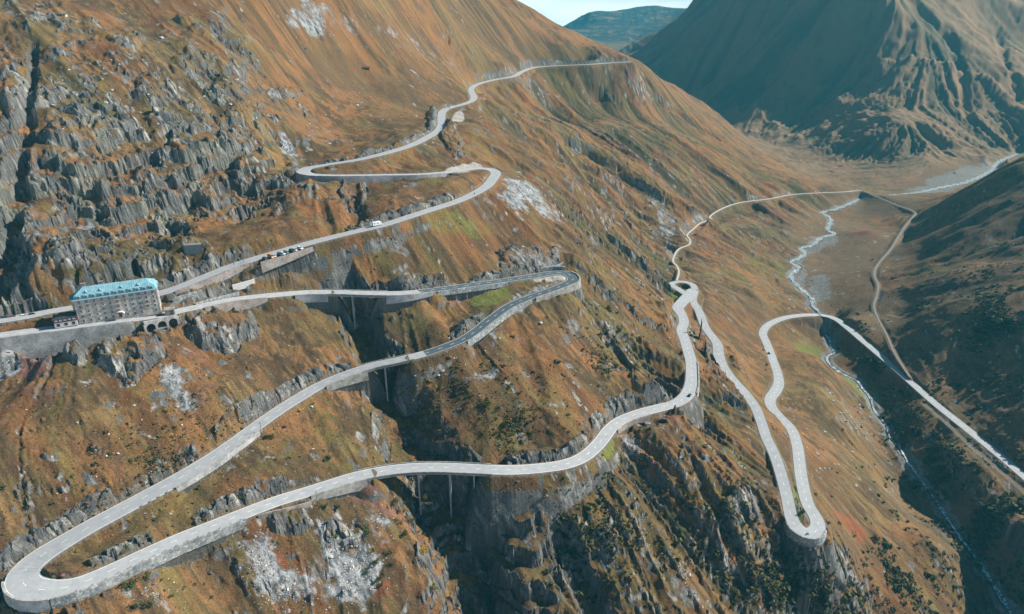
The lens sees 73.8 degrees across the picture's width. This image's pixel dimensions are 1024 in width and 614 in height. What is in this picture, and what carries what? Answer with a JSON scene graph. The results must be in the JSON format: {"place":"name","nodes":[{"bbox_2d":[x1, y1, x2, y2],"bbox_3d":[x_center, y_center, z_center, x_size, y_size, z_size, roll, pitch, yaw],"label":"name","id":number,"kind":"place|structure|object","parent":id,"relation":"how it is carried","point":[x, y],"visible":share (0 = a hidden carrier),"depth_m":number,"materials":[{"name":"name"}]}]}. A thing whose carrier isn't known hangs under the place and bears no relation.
{"place":"outdoors","nodes":[
{"label":"outdoors","id":0,"kind":"place"},
{"bbox_2d":[0,62,627,334],"bbox_3d":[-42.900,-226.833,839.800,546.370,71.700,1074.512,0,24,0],"label":"road","id":1,"kind":"structure","parent":0,"point":[491,179],"depth_m":533.17,"materials":[{"name":"grey asphalt"}]},
{"bbox_2d":[20,64,580,314],"bbox_3d":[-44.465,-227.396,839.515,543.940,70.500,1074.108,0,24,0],"label":"road marking","id":2,"kind":"object","parent":1,"relation":"on","point":[326,236],"visible":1,"depth_m":480.83,"materials":[{"name":"paint"}]},
{"bbox_2d":[2,62,617,322],"bbox_3d":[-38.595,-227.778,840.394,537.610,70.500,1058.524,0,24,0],"label":"road marking","id":3,"kind":"object","parent":1,"relation":"on","point":[360,174],"visible":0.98,"depth_m":565.70,"materials":[{"name":"paint"}]},
{"bbox_2d":[372,221,381,225],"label":"camper van","id":4,"kind":"object","parent":1,"relation":"on","point":[375,223],"visible":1,"depth_m":492.70,"materials":[{"name":"white paint"}]},
{"bbox_2d":[0,0,1023,613],"bbox_3d":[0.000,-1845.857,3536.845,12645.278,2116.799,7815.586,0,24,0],"label":"terrain","id":5,"kind":"structure","parent":0,"point":[750,100],"depth_m":535.29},
{"bbox_2d":[1,581,50,613],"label":"retaining wall","id":6,"kind":"structure","parent":5,"relation":"on","point":[37,606],"depth_m":285.02,"materials":[{"name":"concrete"}]},
{"bbox_2d":[23,500,31,508],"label":"shrub","id":7,"kind":"object","parent":5,"relation":"on","point":[26,505],"visible":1,"depth_m":315.60,"materials":[{"name":"green plant"}]},
{"bbox_2d":[52,311,78,327],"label":"annex building","id":8,"kind":"structure","parent":5,"relation":"on","point":[64,319],"depth_m":380.12,"materials":[{"name":"white paint"}]},
{"bbox_2d":[0,320,135,357],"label":"retaining wall","id":9,"kind":"structure","parent":5,"relation":"on","point":[38,344],"depth_m":376.65,"materials":[{"name":"concrete"}]},
{"bbox_2d":[69,278,161,324],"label":"hotel","id":10,"kind":"structure","parent":5,"relation":"on","point":[102,302],"depth_m":388.79,"materials":[{"name":"stone"}]},
{"bbox_2d":[121,577,138,589],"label":"shrub","id":11,"kind":"object","parent":5,"relation":"on","point":[131,584],"visible":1,"depth_m":300.11,"materials":[{"name":"green plant"}]},
{"bbox_2d":[127,602,138,610],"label":"shrub","id":12,"kind":"object","parent":5,"relation":"on","point":[136,605],"visible":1,"depth_m":296.06,"materials":[{"name":"green plant"}]},
{"bbox_2d":[140,599,153,608],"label":"shrub","id":13,"kind":"object","parent":5,"relation":"on","point":[149,604],"visible":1,"depth_m":299.86,"materials":[{"name":"green plant"}]},
{"bbox_2d":[50,519,245,608],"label":"retaining wall","id":14,"kind":"structure","parent":5,"relation":"on","point":[151,563],"depth_m":308.17,"materials":[{"name":"grey stone"}]},
{"bbox_2d":[142,314,179,331],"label":"arcade","id":15,"kind":"object","parent":5,"relation":"on","point":[155,322],"visible":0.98,"depth_m":396.85,"materials":[{"name":"stone"}]},
{"bbox_2d":[172,291,197,302],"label":"stone wall","id":16,"kind":"structure","parent":5,"relation":"on","point":[178,299],"depth_m":414.87,"materials":[{"name":"grey stone"}]},
{"bbox_2d":[183,243,202,254],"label":"building","id":17,"kind":"structure","parent":5,"relation":"on","point":[192,248],"depth_m":439.93,"materials":[{"name":"grey stone"}]},
{"bbox_2d":[175,263,248,294],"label":"retaining wall","id":18,"kind":"structure","parent":5,"relation":"on","point":[224,275],"depth_m":431.31,"materials":[{"name":"stone"}]},
{"bbox_2d":[195,291,239,304],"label":"stone wall","id":19,"kind":"structure","parent":5,"relation":"on","point":[221,297],"depth_m":429.97,"materials":[{"name":"grey stone"}]},
{"bbox_2d":[176,429,262,490],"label":"retaining wall","id":20,"kind":"structure","parent":5,"relation":"on","point":[214,466],"depth_m":354.90,"materials":[{"name":"stone"}]},
{"bbox_2d":[204,297,267,311],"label":"retaining wall","id":21,"kind":"structure","parent":5,"relation":"on","point":[244,304],"depth_m":430.30,"materials":[{"name":"stone"}]},
{"bbox_2d":[232,279,254,289],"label":"stone wall","id":22,"kind":"structure","parent":5,"relation":"on","point":[241,285],"depth_m":439.60,"materials":[{"name":"grey stone"}]},
{"bbox_2d":[264,433,275,438],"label":"shrub","id":23,"kind":"object","parent":5,"relation":"on","point":[269,436],"visible":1,"depth_m":378.01,"materials":[{"name":"green plant"}]},
{"bbox_2d":[258,500,313,518],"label":"stone wall","id":24,"kind":"structure","parent":5,"relation":"on","point":[287,509],"depth_m":347.22,"materials":[{"name":"grey stone"}]},
{"bbox_2d":[260,247,313,272],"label":"retaining wall","id":25,"kind":"structure","parent":5,"relation":"on","point":[269,264],"depth_m":450.48,"materials":[{"name":"stone"}]},
{"bbox_2d":[295,294,327,302],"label":"retaining wall","id":26,"kind":"structure","parent":5,"relation":"on","point":[306,298],"depth_m":453.26,"materials":[{"name":"concrete"}]},
{"bbox_2d":[310,478,367,500],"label":"retaining wall","id":27,"kind":"structure","parent":5,"relation":"on","point":[354,486],"depth_m":367.06,"materials":[{"name":"concrete"}]},
{"bbox_2d":[326,370,368,390],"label":"retaining wall","id":28,"kind":"structure","parent":5,"relation":"on","point":[361,376],"depth_m":418.46,"materials":[{"name":"concrete"}]},
{"bbox_2d":[343,534,355,544],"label":"rock","id":29,"kind":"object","parent":5,"relation":"on","point":[346,541],"depth_m":353.06,"materials":[{"name":"grey stone"}]},
{"bbox_2d":[325,289,387,328],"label":"road bridge","id":30,"kind":"structure","parent":5,"relation":"on","point":[352,296],"depth_m":462.32,"materials":[{"name":"concrete"}]},
{"bbox_2d":[362,524,370,535],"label":"shrub","id":31,"kind":"object","parent":5,"relation":"on","point":[366,533],"visible":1,"depth_m":359.43,"materials":[{"name":"green plant"}]},
{"bbox_2d":[364,566,370,573],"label":"shrub","id":32,"kind":"object","parent":5,"relation":"on","point":[365,571],"visible":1,"depth_m":349.47,"materials":[{"name":"green plant"}]},
{"bbox_2d":[296,170,446,183],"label":"retaining wall","id":33,"kind":"structure","parent":5,"relation":"on","point":[356,179],"depth_m":560.03,"materials":[{"name":"concrete"}]},
{"bbox_2d":[360,353,413,400],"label":"road bridge","id":34,"kind":"structure","parent":5,"relation":"on","point":[389,365],"depth_m":429.41,"materials":[{"name":"concrete"}]},
{"bbox_2d":[386,291,432,303],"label":"retaining wall","id":35,"kind":"structure","parent":5,"relation":"on","point":[391,299],"depth_m":467.01,"materials":[{"name":"concrete"}]},
{"bbox_2d":[0,102,842,611],"bbox_3d":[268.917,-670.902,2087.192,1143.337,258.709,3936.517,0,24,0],"label":"undergrowth","id":36,"kind":"object","parent":5,"relation":"on","point":[500,428],"visible":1,"depth_m":425.03,"materials":[{"name":"green plant"}]},
{"bbox_2d":[419,544,427,553],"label":"shrub","id":37,"kind":"object","parent":5,"relation":"on","point":[423,548],"visible":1,"depth_m":368.10,"materials":[{"name":"yellow plant"}]},
{"bbox_2d":[358,461,491,517],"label":"road bridge","id":38,"kind":"structure","parent":5,"relation":"on","point":[431,473],"depth_m":387.24,"materials":[{"name":"concrete"}]},
{"bbox_2d":[0,136,850,613],"bbox_3d":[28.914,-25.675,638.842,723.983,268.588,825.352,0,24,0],"label":"heath","id":39,"kind":"object","parent":5,"relation":"on","point":[172,458],"visible":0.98,"depth_m":388.25,"materials":[{"name":"plant"}]},
{"bbox_2d":[429,583,437,590],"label":"shrub","id":40,"kind":"object","parent":5,"relation":"on","point":[431,588],"visible":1,"depth_m":359.00,"materials":[{"name":"green plant"}]},
{"bbox_2d":[3,2,886,613],"bbox_3d":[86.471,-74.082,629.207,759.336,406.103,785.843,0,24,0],"label":"scree","id":41,"kind":"structure","parent":5,"relation":"on","point":[259,564],"depth_m":348.28,"materials":[{"name":"stone"}]},
{"bbox_2d":[2,50,899,587],"bbox_3d":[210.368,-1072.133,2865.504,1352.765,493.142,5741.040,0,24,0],"label":"stray stones","id":42,"kind":"object","parent":5,"relation":"on","point":[288,378],"visible":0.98,"depth_m":408.11,"materials":[{"name":"grey stone"}]},
{"bbox_2d":[437,282,507,295],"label":"retaining wall","id":43,"kind":"structure","parent":5,"relation":"on","point":[471,289],"depth_m":491.62,"materials":[{"name":"grey stone"}]},
{"bbox_2d":[467,299,531,344],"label":"retaining wall","id":44,"kind":"structure","parent":5,"relation":"on","point":[493,325],"depth_m":470.11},
{"bbox_2d":[500,421,507,427],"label":"shrub","id":45,"kind":"object","parent":5,"relation":"on","point":[504,425],"visible":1,"depth_m":416.02,"materials":[{"name":"green plant"}]},
{"bbox_2d":[483,266,564,277],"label":"retaining wall","id":46,"kind":"structure","parent":5,"relation":"on","point":[555,268],"depth_m":538.61,"materials":[{"name":"grey stone"}]},
{"bbox_2d":[535,271,580,301],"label":"retaining wall","id":47,"kind":"structure","parent":5,"relation":"on","point":[568,288],"depth_m":508.35,"materials":[{"name":"concrete"}]},
{"bbox_2d":[617,414,650,433],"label":"retaining wall","id":48,"kind":"structure","parent":5,"relation":"on","point":[623,427],"depth_m":456.14,"materials":[{"name":"stone"}]},
{"bbox_2d":[696,362,699,396],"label":"retaining wall","id":49,"kind":"structure","parent":5,"relation":"on","point":[697,391],"depth_m":510.81,"materials":[{"name":"concrete"}]},
{"bbox_2d":[533,172,1023,613],"bbox_3d":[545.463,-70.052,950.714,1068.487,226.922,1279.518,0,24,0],"label":"thicket","id":50,"kind":"object","parent":5,"relation":"on","point":[783,588],"visible":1,"depth_m":525.69,"materials":[{"name":"green plant"}]},
{"bbox_2d":[784,521,826,547],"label":"retaining wall","id":51,"kind":"structure","parent":5,"relation":"on","point":[793,535],"depth_m":431.13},
{"bbox_2d":[0,271,1023,598],"bbox_3d":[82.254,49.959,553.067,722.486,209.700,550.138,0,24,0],"label":"road","id":52,"kind":"structure","parent":0,"point":[24,573],"depth_m":416.51,"materials":[{"name":"grey asphalt"}]},
{"bbox_2d":[164,306,174,314],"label":"shed","id":53,"kind":"structure","parent":52,"relation":"on","point":[169,310],"depth_m":400.91,"materials":[{"name":"stone"}]},
{"bbox_2d":[2,271,662,579],"bbox_3d":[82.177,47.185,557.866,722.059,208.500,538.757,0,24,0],"label":"road marking","id":54,"kind":"object","parent":52,"relation":"on","point":[314,484],"visible":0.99,"depth_m":383.64,"materials":[{"name":"paint"}]},
{"bbox_2d":[4,274,667,596],"bbox_3d":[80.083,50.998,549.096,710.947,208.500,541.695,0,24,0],"label":"road marking","id":55,"kind":"object","parent":52,"relation":"on","point":[273,408],"visible":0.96,"depth_m":389.44,"materials":[{"name":"paint"}]},
{"bbox_2d":[0,272,1023,589],"bbox_3d":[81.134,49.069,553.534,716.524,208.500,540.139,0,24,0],"label":"road marking","id":56,"kind":"object","parent":52,"relation":"on","point":[552,466],"visible":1,"depth_m":419.58,"materials":[{"name":"paint"}]},
{"bbox_2d":[518,0,692,25],"label":"sky","id":57,"kind":"structure","parent":0,"point":[562,12],"materials":[{"name":"white"}]},
{"bbox_2d":[669,281,698,293],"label":"road","id":58,"kind":"structure","parent":0,"point":[680,290],"depth_m":737.98,"materials":[{"name":"grey asphalt"}]},
{"bbox_2d":[672,190,859,279],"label":"path","id":59,"kind":"structure","parent":0,"point":[677,250],"depth_m":1071.34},
{"bbox_2d":[863,191,915,376],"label":"path","id":60,"kind":"structure","parent":0,"point":[879,262],"depth_m":889.36,"materials":[{"name":"grey gravel"}]},
{"bbox_2d":[788,153,1019,613],"bbox_3d":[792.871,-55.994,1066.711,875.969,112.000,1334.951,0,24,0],"label":"river","id":61,"kind":"structure","parent":0,"point":[1003,600],"depth_m":901.23,"materials":[{"name":"white liquid"}]}
]}

